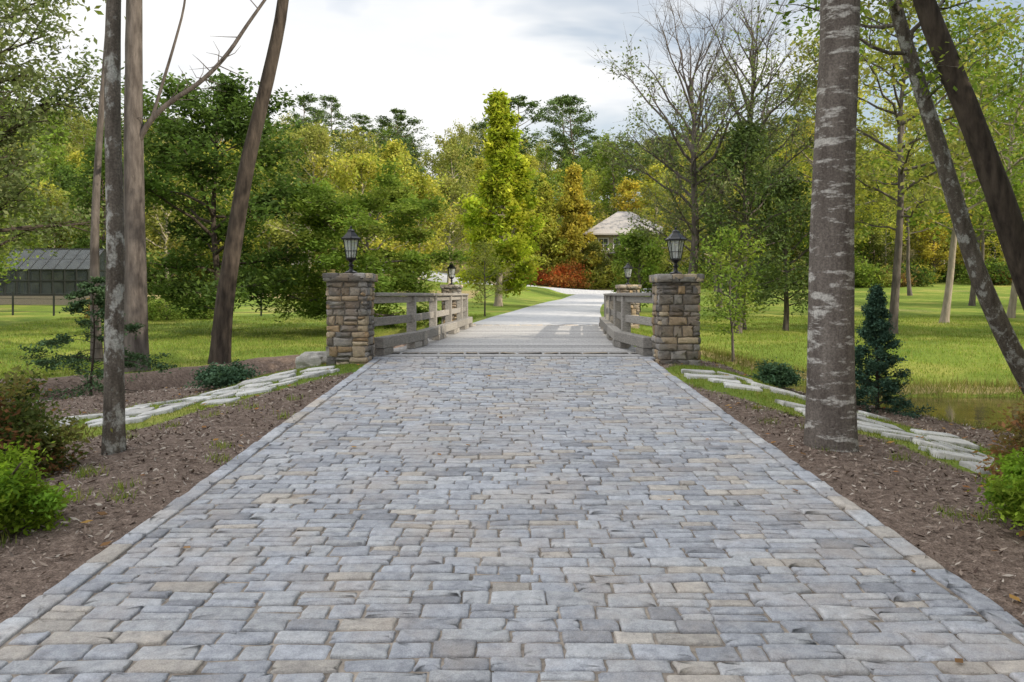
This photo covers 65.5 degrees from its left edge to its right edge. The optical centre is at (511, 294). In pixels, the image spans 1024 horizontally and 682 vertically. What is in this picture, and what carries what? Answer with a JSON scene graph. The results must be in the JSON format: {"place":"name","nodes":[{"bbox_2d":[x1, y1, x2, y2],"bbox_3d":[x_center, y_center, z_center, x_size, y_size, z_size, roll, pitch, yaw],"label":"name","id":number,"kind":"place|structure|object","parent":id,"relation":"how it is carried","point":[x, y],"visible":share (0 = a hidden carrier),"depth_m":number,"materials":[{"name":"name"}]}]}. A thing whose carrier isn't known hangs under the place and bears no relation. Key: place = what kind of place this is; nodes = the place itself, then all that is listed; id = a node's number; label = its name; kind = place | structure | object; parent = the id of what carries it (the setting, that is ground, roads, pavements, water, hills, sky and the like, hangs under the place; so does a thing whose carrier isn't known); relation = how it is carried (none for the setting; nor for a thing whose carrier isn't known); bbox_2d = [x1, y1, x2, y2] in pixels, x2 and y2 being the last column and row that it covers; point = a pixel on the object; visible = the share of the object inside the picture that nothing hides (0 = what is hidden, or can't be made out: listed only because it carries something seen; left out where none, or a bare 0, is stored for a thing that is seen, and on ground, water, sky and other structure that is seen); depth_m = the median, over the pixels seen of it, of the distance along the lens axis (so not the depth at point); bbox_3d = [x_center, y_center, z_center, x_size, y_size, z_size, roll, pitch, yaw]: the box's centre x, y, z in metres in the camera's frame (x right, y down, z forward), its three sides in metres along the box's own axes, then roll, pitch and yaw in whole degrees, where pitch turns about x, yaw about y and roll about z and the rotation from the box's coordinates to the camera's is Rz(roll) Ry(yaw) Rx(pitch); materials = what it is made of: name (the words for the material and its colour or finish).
{"place":"outdoors","nodes":[
{"label":"outdoors","id":0,"kind":"place"},
{"bbox_2d":[292,263,649,293],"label":"side road","id":1,"kind":"structure","parent":0,"point":[560,290],"depth_m":89.47,"materials":[{"name":"grey concrete"}]},
{"bbox_2d":[0,357,1023,681],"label":"cobblestone driveway","id":2,"kind":"structure","parent":0,"point":[542,529],"depth_m":4.66,"materials":[{"name":"grey stone"}]},
{"bbox_2d":[0,205,1023,624],"bbox_3d":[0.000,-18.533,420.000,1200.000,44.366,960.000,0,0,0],"label":"ground","id":3,"kind":"structure","parent":0,"point":[922,301],"depth_m":8.71,"materials":[{"name":"green plant"}]},
{"bbox_2d":[0,436,76,535],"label":"boxwood shrub","id":4,"kind":"object","parent":3,"relation":"on","point":[23,495],"visible":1,"depth_m":5.26,"materials":[{"name":"green plant"}]},
{"bbox_2d":[0,68,78,284],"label":"broad oak tree","id":5,"kind":"object","parent":3,"relation":"on","point":[41,144],"visible":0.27,"depth_m":48.78,"materials":[{"name":"green plant"}]},
{"bbox_2d":[0,248,105,304],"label":"greenhouse","id":6,"kind":"object","parent":3,"relation":"on","point":[66,270],"visible":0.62,"depth_m":53.40,"materials":[{"name":"glass"}]},
{"bbox_2d":[0,356,112,480],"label":"azalea shrub","id":7,"kind":"object","parent":3,"relation":"on","point":[24,425],"visible":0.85,"depth_m":6.87,"materials":[{"name":"green plant"}]},
{"bbox_2d":[0,0,124,270],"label":"broad oak tree","id":8,"kind":"object","parent":3,"relation":"on","point":[27,77],"visible":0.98,"depth_m":33.21,"materials":[{"name":"green plant"}]},
{"bbox_2d":[81,298,89,318],"bbox_3d":[-20.565,0.519,40.046,2.525,1.447,2.327,0,0,0],"label":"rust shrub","id":9,"kind":"object","parent":3,"relation":"on","point":[88,316],"visible":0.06,"depth_m":39.58,"materials":[{"name":"green plant"}]},
{"bbox_2d":[61,0,125,361],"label":"slender tree","id":10,"kind":"object","parent":3,"relation":"on","point":[94,241],"visible":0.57,"depth_m":21.43,"materials":[{"name":"grey plant"}]},
{"bbox_2d":[101,0,126,454],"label":"lichen trunk tree","id":11,"kind":"object","parent":3,"relation":"on","point":[114,442],"visible":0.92,"depth_m":7.56,"materials":[{"name":"grey plant"}]},
{"bbox_2d":[0,292,302,315],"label":"wire fence","id":12,"kind":"object","parent":3,"relation":"on","point":[54,305],"visible":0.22,"depth_m":41.72,"materials":[{"name":"black metal"}]},
{"bbox_2d":[148,295,164,316],"bbox_3d":[-18.010,0.499,38.963,2.422,1.524,2.638,0,0,0],"label":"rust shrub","id":13,"kind":"object","parent":3,"relation":"on","point":[150,299],"visible":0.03,"depth_m":39.12,"materials":[{"name":"green plant"}]},
{"bbox_2d":[148,294,191,320],"bbox_3d":[-16.608,0.550,37.990,2.766,1.408,2.688,0,0,0],"label":"bush","id":14,"kind":"object","parent":3,"relation":"on","point":[160,311],"visible":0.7,"depth_m":37.64,"materials":[{"name":"green plant"}]},
{"bbox_2d":[123,153,222,285],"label":"birch tree","id":15,"kind":"object","parent":3,"relation":"on","point":[156,221],"visible":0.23,"depth_m":71.08,"materials":[{"name":"green plant"}]},
{"bbox_2d":[123,0,265,371],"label":"tall trunk tree","id":16,"kind":"object","parent":3,"relation":"on","point":[135,289],"visible":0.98,"depth_m":19.82,"materials":[{"name":"grey plant"}]},
{"bbox_2d":[80,67,327,334],"bbox_3d":[-11.331,-3.334,29.828,8.629,10.249,9.752,0,0,0],"label":"layered maple tree","id":17,"kind":"object","parent":3,"relation":"on","point":[231,103],"visible":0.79,"depth_m":28.84,"materials":[{"name":"green plant"}]},
{"bbox_2d":[186,297,233,318],"bbox_3d":[-15.120,0.574,39.543,2.214,1.340,2.471,0,0,17],"label":"rust shrub","id":18,"kind":"object","parent":3,"relation":"on","point":[210,314],"visible":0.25,"depth_m":38.82,"materials":[{"name":"green plant"}]},
{"bbox_2d":[184,359,265,388],"bbox_3d":[-5.094,1.433,14.221,1.336,0.538,1.254,0,0,34],"label":"juniper shrub","id":19,"kind":"object","parent":3,"relation":"on","point":[216,376],"visible":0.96,"depth_m":13.98,"materials":[{"name":"green plant"}]},
{"bbox_2d":[186,139,289,272],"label":"birch tree","id":20,"kind":"object","parent":3,"relation":"on","point":[221,245],"visible":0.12,"depth_m":73.64,"materials":[{"name":"green plant"}]},
{"bbox_2d":[208,0,288,363],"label":"curved trunk tree","id":21,"kind":"object","parent":3,"relation":"on","point":[220,345],"visible":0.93,"depth_m":21.14,"materials":[{"name":"brown plant"}]},
{"bbox_2d":[258,119,353,291],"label":"birch tree","id":22,"kind":"object","parent":3,"relation":"on","point":[314,137],"visible":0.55,"depth_m":70.77,"materials":[{"name":"green plant"}]},
{"bbox_2d":[295,351,326,368],"bbox_3d":[-3.620,1.231,14.500,0.578,0.376,0.370,0,0,5],"label":"boulder","id":23,"kind":"object","parent":3,"relation":"on","point":[309,359],"visible":0.62,"depth_m":14.36,"materials":[{"name":"grey stone"}]},
{"bbox_2d":[324,278,375,363],"bbox_3d":[-2.860,0.578,14.150,0.785,1.855,0.785,0,0,0],"label":"stone pillar","id":24,"kind":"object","parent":3,"relation":"on","point":[360,295],"visible":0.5,"depth_m":13.82,"materials":[{"name":"stone"}]},
{"bbox_2d":[322,273,377,365],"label":"pillar stones","id":25,"kind":"object","parent":3,"relation":"on","point":[358,349],"visible":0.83,"depth_m":13.79,"materials":[{"name":"stone"}]},
{"bbox_2d":[341,226,360,272],"bbox_3d":[-2.860,-0.800,14.150,0.363,0.850,0.416,0,0,-11],"label":"lantern","id":26,"kind":"object","parent":25,"relation":"on","point":[351,235],"visible":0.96,"depth_m":14.08,"materials":[{"name":"black metal"}]},
{"bbox_2d":[300,148,423,271],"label":"birch tree","id":27,"kind":"object","parent":3,"relation":"on","point":[361,164],"visible":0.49,"depth_m":69.32,"materials":[{"name":"green plant"}]},
{"bbox_2d":[255,158,477,328],"bbox_3d":[-5.596,-1.527,30.575,8.901,6.838,7.796,0,0,38],"label":"japanese maple tree","id":28,"kind":"object","parent":3,"relation":"on","point":[385,201],"visible":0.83,"depth_m":29.19,"materials":[{"name":"green plant"}]},
{"bbox_2d":[383,164,458,282],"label":"birch tree","id":29,"kind":"object","parent":3,"relation":"on","point":[425,186],"visible":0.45,"depth_m":75.51,"materials":[{"name":"green plant"}]},
{"bbox_2d":[441,287,461,319],"bbox_3d":[-2.240,0.588,29.500,0.785,1.855,0.785,0,0,-3],"label":"stone pillar","id":30,"kind":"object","parent":3,"relation":"on","point":[452,292],"visible":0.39,"depth_m":29.16,"materials":[{"name":"grey stone"}]},
{"bbox_2d":[440,285,462,323],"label":"pillar stones","id":31,"kind":"object","parent":3,"relation":"on","point":[454,303],"visible":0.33,"depth_m":29.13,"materials":[{"name":"beige stone"}]},
{"bbox_2d":[447,262,456,284],"bbox_3d":[-2.240,-0.790,29.500,0.363,0.850,0.416,0,0,-15],"label":"lantern","id":32,"kind":"object","parent":31,"relation":"on","point":[450,266],"visible":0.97,"depth_m":29.44,"materials":[{"name":"black metal"}]},
{"bbox_2d":[425,172,486,284],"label":"birch tree","id":33,"kind":"object","parent":3,"relation":"on","point":[455,191],"visible":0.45,"depth_m":87.56,"materials":[{"name":"green plant"}]},
{"bbox_2d":[458,237,515,315],"bbox_3d":[-1.299,-0.736,37.926,2.536,4.053,2.395,0,0,36],"label":"sapling tree","id":34,"kind":"object","parent":3,"relation":"on","point":[470,272],"visible":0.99,"depth_m":37.84,"materials":[{"name":"green plant"}]},
{"bbox_2d":[459,181,520,255],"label":"birch tree","id":35,"kind":"object","parent":3,"relation":"on","point":[483,214],"visible":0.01,"depth_m":102.47,"materials":[{"name":"green plant"}]},
{"bbox_2d":[448,87,548,305],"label":"ginkgo tree","id":36,"kind":"object","parent":3,"relation":"on","point":[506,185],"visible":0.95,"depth_m":53.72,"materials":[{"name":"green plant"}]},
{"bbox_2d":[0,74,1023,282],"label":"distant forest","id":37,"kind":"object","parent":3,"relation":"on","point":[460,156],"visible":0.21,"depth_m":125.54,"materials":[{"name":"green plant"}]},
{"bbox_2d":[0,312,1023,547],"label":"lawn grass","id":38,"kind":"structure","parent":3,"relation":"on","point":[939,384],"depth_m":22.88,"materials":[{"name":"green plant"}]},
{"bbox_2d":[0,359,1023,616],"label":"bark mulch","id":39,"kind":"object","parent":3,"relation":"on","point":[918,425],"visible":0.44,"depth_m":7.25,"materials":[{"name":"brown wood"}]},
{"bbox_2d":[14,276,180,401],"bbox_3d":[-8.528,1.096,15.896,3.593,2.956,2.924,0,0,39],"label":"hemlock sapling","id":40,"kind":"object","parent":39,"relation":"on","point":[78,307],"visible":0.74,"depth_m":15.82,"materials":[{"name":"green plant"}]},
{"bbox_2d":[373,293,653,357],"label":"timber bridge","id":41,"kind":"structure","parent":3,"relation":"on","point":[609,335],"depth_m":17.42,"materials":[{"name":"wood"}]},
{"bbox_2d":[44,366,999,474],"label":"flagstone steps","id":42,"kind":"structure","parent":3,"relation":"on","point":[143,411],"depth_m":10.72,"materials":[{"name":"grey stone"}]},
{"bbox_2d":[524,265,549,284],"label":"red barberry shrub","id":43,"kind":"object","parent":3,"relation":"on","point":[541,273],"visible":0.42,"depth_m":96.87,"materials":[{"name":"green plant"}]},
{"bbox_2d":[473,294,603,324],"bbox_3d":[5.074,0.662,58.941,7.896,1.532,60.894,0,0,10],"label":"driveway far section","id":44,"kind":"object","parent":3,"relation":"on","point":[579,309],"visible":0.7,"depth_m":39.78,"materials":[{"name":"grey concrete"}]},
{"bbox_2d":[63,357,1023,662],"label":"fallen leaves","id":45,"kind":"object","parent":3,"relation":"on","point":[1021,533],"visible":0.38,"depth_m":6.30,"materials":[{"name":"brown plant"}]},
{"bbox_2d":[521,181,572,284],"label":"golden larch tree","id":46,"kind":"object","parent":3,"relation":"on","point":[550,249],"visible":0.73,"depth_m":99.01,"materials":[{"name":"green plant"}]},
{"bbox_2d":[531,258,595,288],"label":"red barberry shrub","id":47,"kind":"object","parent":3,"relation":"on","point":[563,275],"visible":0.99,"depth_m":94.99,"materials":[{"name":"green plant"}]},
{"bbox_2d":[548,162,605,274],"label":"golden larch tree","id":48,"kind":"object","parent":3,"relation":"on","point":[573,205],"visible":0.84,"depth_m":100.08,"materials":[{"name":"yellow plant"}]},
{"bbox_2d":[147,253,1011,292],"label":"undergrowth shrubs","id":49,"kind":"object","parent":3,"relation":"on","point":[867,275],"visible":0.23,"depth_m":83.07,"materials":[{"name":"green plant"}]},
{"bbox_2d":[568,267,613,289],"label":"yard shrub","id":50,"kind":"object","parent":3,"relation":"on","point":[596,279],"visible":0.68,"depth_m":97.14,"materials":[{"name":"green plant"}]},
{"bbox_2d":[581,239,608,280],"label":"dogwood tree","id":51,"kind":"object","parent":3,"relation":"on","point":[593,247],"visible":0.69,"depth_m":99.53,"materials":[{"name":"green plant"}]},
{"bbox_2d":[588,262,631,287],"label":"yard shrub","id":52,"kind":"object","parent":3,"relation":"on","point":[609,271],"visible":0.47,"depth_m":97.99,"materials":[{"name":"green plant"}]},
{"bbox_2d":[606,246,630,282],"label":"dogwood tree","id":53,"kind":"object","parent":3,"relation":"on","point":[612,259],"visible":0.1,"depth_m":99.71,"materials":[{"name":"green plant"}]},
{"bbox_2d":[579,235,662,280],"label":"walls","id":54,"kind":"structure","parent":3,"relation":"on","point":[607,236],"depth_m":102.00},
{"bbox_2d":[581,239,621,264],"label":"windows","id":55,"kind":"structure","parent":54,"relation":"attached to","point":[606,241],"depth_m":101.94,"materials":[{"name":"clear glass"}]},
{"bbox_2d":[572,211,662,252],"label":"roof","id":56,"kind":"structure","parent":54,"relation":"on","point":[614,223],"depth_m":102.67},
{"bbox_2d":[598,238,648,264],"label":"window trim","id":57,"kind":"structure","parent":54,"relation":"attached to","point":[607,244],"depth_m":101.89,"materials":[{"name":"white wood"}]},
{"bbox_2d":[615,285,641,327],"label":"pillar stones","id":58,"kind":"object","parent":3,"relation":"on","point":[634,310],"visible":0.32,"depth_m":29.14,"materials":[{"name":"beige stone"}]},
{"bbox_2d":[623,262,633,284],"bbox_3d":[4.300,-0.790,29.500,0.363,0.850,0.416,0,0,-15],"label":"lantern","id":59,"kind":"object","parent":58,"relation":"on","point":[628,266],"visible":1,"depth_m":29.45,"materials":[{"name":"black metal"}]},
{"bbox_2d":[608,263,648,285],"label":"yard shrub","id":60,"kind":"object","parent":3,"relation":"on","point":[632,279],"visible":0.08,"depth_m":97.80,"materials":[{"name":"green plant"}]},
{"bbox_2d":[616,285,640,325],"bbox_3d":[4.300,0.588,29.500,0.785,1.855,0.785,0,0,-3],"label":"stone pillar","id":61,"kind":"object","parent":3,"relation":"on","point":[632,292],"visible":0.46,"depth_m":29.17,"materials":[{"name":"grey stone"}]},
{"bbox_2d":[603,225,669,311],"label":"yard tree","id":62,"kind":"object","parent":3,"relation":"on","point":[635,250],"visible":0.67,"depth_m":43.63,"materials":[{"name":"green plant"}]},
{"bbox_2d":[630,261,671,286],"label":"yard shrub","id":63,"kind":"object","parent":3,"relation":"on","point":[645,278],"visible":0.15,"depth_m":97.17,"materials":[{"name":"green plant"}]},
{"bbox_2d":[649,225,682,273],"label":"dogwood tree","id":64,"kind":"object","parent":3,"relation":"on","point":[666,268],"visible":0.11,"depth_m":97.27,"materials":[{"name":"green plant"}]},
{"bbox_2d":[639,168,701,272],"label":"yard tree","id":65,"kind":"object","parent":3,"relation":"on","point":[663,262],"visible":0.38,"depth_m":62.07,"materials":[{"name":"green plant"}]},
{"bbox_2d":[659,258,686,273],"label":"yard shrub","id":66,"kind":"object","parent":3,"relation":"on","point":[672,266],"visible":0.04,"depth_m":97.25,"materials":[{"name":"green plant"}]},
{"bbox_2d":[650,275,702,363],"bbox_3d":[2.910,0.593,14.150,0.785,1.855,0.785,0,0,0],"label":"stone pillar","id":67,"kind":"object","parent":3,"relation":"on","point":[672,281],"visible":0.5,"depth_m":13.82,"materials":[{"name":"grey stone"}]},
{"bbox_2d":[649,274,704,365],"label":"pillar stones","id":68,"kind":"object","parent":3,"relation":"on","point":[660,298],"visible":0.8,"depth_m":13.79,"materials":[{"name":"stone"}]},
{"bbox_2d":[664,227,687,273],"bbox_3d":[2.910,-0.785,14.150,0.363,0.850,0.416,0,0,-11],"label":"lantern","id":69,"kind":"object","parent":68,"relation":"on","point":[675,235],"visible":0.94,"depth_m":14.10,"materials":[{"name":"black metal"}]},
{"bbox_2d":[579,0,798,273],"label":"half bare oak tree","id":70,"kind":"object","parent":3,"relation":"on","point":[694,137],"visible":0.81,"depth_m":30.72,"materials":[{"name":"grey plant"}]},
{"bbox_2d":[679,152,742,291],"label":"woodland tree","id":71,"kind":"object","parent":3,"relation":"on","point":[703,217],"visible":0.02,"depth_m":77.90,"materials":[{"name":"green plant"}]},
{"bbox_2d":[673,121,775,306],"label":"woodland tree","id":72,"kind":"object","parent":3,"relation":"on","point":[709,152],"visible":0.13,"depth_m":49.36,"materials":[{"name":"green plant"}]},
{"bbox_2d":[684,218,769,361],"bbox_3d":[5.976,0.001,22.249,2.343,4.203,2.524,0,0,13],"label":"sapling tree","id":73,"kind":"object","parent":3,"relation":"on","point":[745,291],"visible":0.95,"depth_m":22.25,"materials":[{"name":"green plant"}]},
{"bbox_2d":[647,0,818,329],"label":"half bare oak tree","id":74,"kind":"object","parent":3,"relation":"on","point":[770,110],"visible":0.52,"depth_m":31.54,"materials":[{"name":"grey plant"}]},
{"bbox_2d":[687,115,810,333],"bbox_3d":[8.693,-2.487,29.956,4.517,8.382,4.656,0,0,0],"label":"cedar tree","id":75,"kind":"object","parent":3,"relation":"on","point":[740,139],"visible":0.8,"depth_m":29.26,"materials":[{"name":"green plant"}]},
{"bbox_2d":[733,162,811,330],"bbox_3d":[10.732,-1.819,31.439,4.276,7.018,4.173,0,0,0],"label":"cedar tree","id":76,"kind":"object","parent":3,"relation":"on","point":[797,188],"visible":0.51,"depth_m":31.20,"materials":[{"name":"green plant"}]},
{"bbox_2d":[747,357,806,387],"bbox_3d":[4.509,1.347,13.593,1.001,0.547,1.081,0,0,0],"label":"juniper shrub","id":77,"kind":"object","parent":3,"relation":"on","point":[775,374],"visible":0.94,"depth_m":13.39,"materials":[{"name":"green plant"}]},
{"bbox_2d":[773,117,859,246],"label":"woodland tree","id":78,"kind":"object","parent":3,"relation":"on","point":[812,120],"visible":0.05,"depth_m":71.22,"materials":[{"name":"green plant"}]},
{"bbox_2d":[803,0,859,451],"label":"banded bark tree","id":79,"kind":"object","parent":3,"relation":"on","point":[830,415],"visible":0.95,"depth_m":7.54,"materials":[{"name":"grey brown bark"}]},
{"bbox_2d":[776,78,894,243],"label":"woodland tree","id":80,"kind":"object","parent":3,"relation":"on","point":[867,209],"visible":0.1,"depth_m":53.91,"materials":[{"name":"green plant"}]},
{"bbox_2d":[758,22,917,225],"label":"woodland tree","id":81,"kind":"object","parent":3,"relation":"on","point":[810,100],"visible":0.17,"depth_m":41.45,"materials":[{"name":"green plant"}]},
{"bbox_2d":[757,0,1023,393],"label":"leaning tree","id":82,"kind":"object","parent":3,"relation":"on","point":[1005,336],"visible":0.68,"depth_m":14.08,"materials":[{"name":"grey plant"}]},
{"bbox_2d":[855,284,936,419],"bbox_3d":[5.873,0.951,12.715,1.392,2.283,1.381,0,0,0],"label":"blue spruce tree","id":83,"kind":"object","parent":3,"relation":"on","point":[875,331],"visible":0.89,"depth_m":12.64,"materials":[{"name":"green plant"}]},
{"bbox_2d":[777,0,1023,333],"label":"woodland tree","id":84,"kind":"object","parent":3,"relation":"on","point":[903,121],"visible":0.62,"depth_m":29.26,"materials":[{"name":"green plant"}]},
{"bbox_2d":[796,0,1023,309],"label":"leaning tree","id":85,"kind":"object","parent":3,"relation":"on","point":[1002,204],"visible":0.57,"depth_m":12.86,"materials":[{"name":"brown plant"}]},
{"bbox_2d":[856,93,969,295],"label":"woodland tree","id":86,"kind":"object","parent":3,"relation":"on","point":[908,278],"visible":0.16,"depth_m":68.20,"materials":[{"name":"green plant"}]},
{"bbox_2d":[857,0,1023,322],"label":"woodland tree","id":87,"kind":"object","parent":3,"relation":"on","point":[945,312],"visible":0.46,"depth_m":35.49,"materials":[{"name":"green plant"}]},
{"bbox_2d":[909,57,1023,305],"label":"woodland tree","id":88,"kind":"object","parent":3,"relation":"on","point":[972,299],"visible":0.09,"depth_m":51.73,"materials":[{"name":"green plant"}]},
{"bbox_2d":[926,4,1023,317],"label":"woodland tree","id":89,"kind":"object","parent":3,"relation":"on","point":[1012,304],"visible":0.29,"depth_m":39.78,"materials":[{"name":"green plant"}]},
{"bbox_2d":[932,115,1023,259],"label":"woodland tree","id":90,"kind":"object","parent":3,"relation":"on","point":[982,243],"visible":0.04,"depth_m":73.67,"materials":[{"name":"green plant"}]},
{"bbox_2d":[967,447,1023,534],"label":"boxwood shrub","id":91,"kind":"object","parent":3,"relation":"on","point":[1008,490],"visible":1,"depth_m":5.14,"materials":[{"name":"green plant"}]},
{"bbox_2d":[972,387,1023,480],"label":"azalea shrub","id":92,"kind":"object","parent":3,"relation":"on","point":[1018,439],"visible":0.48,"depth_m":6.60,"materials":[{"name":"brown plant"}]},
{"bbox_2d":[988,81,1023,226],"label":"woodland tree","id":93,"kind":"object","parent":3,"relation":"on","point":[1009,136],"visible":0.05,"depth_m":60.63,"materials":[{"name":"green plant"}]},
{"bbox_2d":[0,0,1023,202],"label":"sky","id":94,"kind":"structure","parent":0,"point":[434,60],"materials":[{"name":"white"}]},
{"bbox_2d":[784,385,1023,432],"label":"pond water","id":95,"kind":"structure","parent":0,"point":[972,409],"depth_m":16.51,"materials":[{"name":"green liquid"}]}
]}

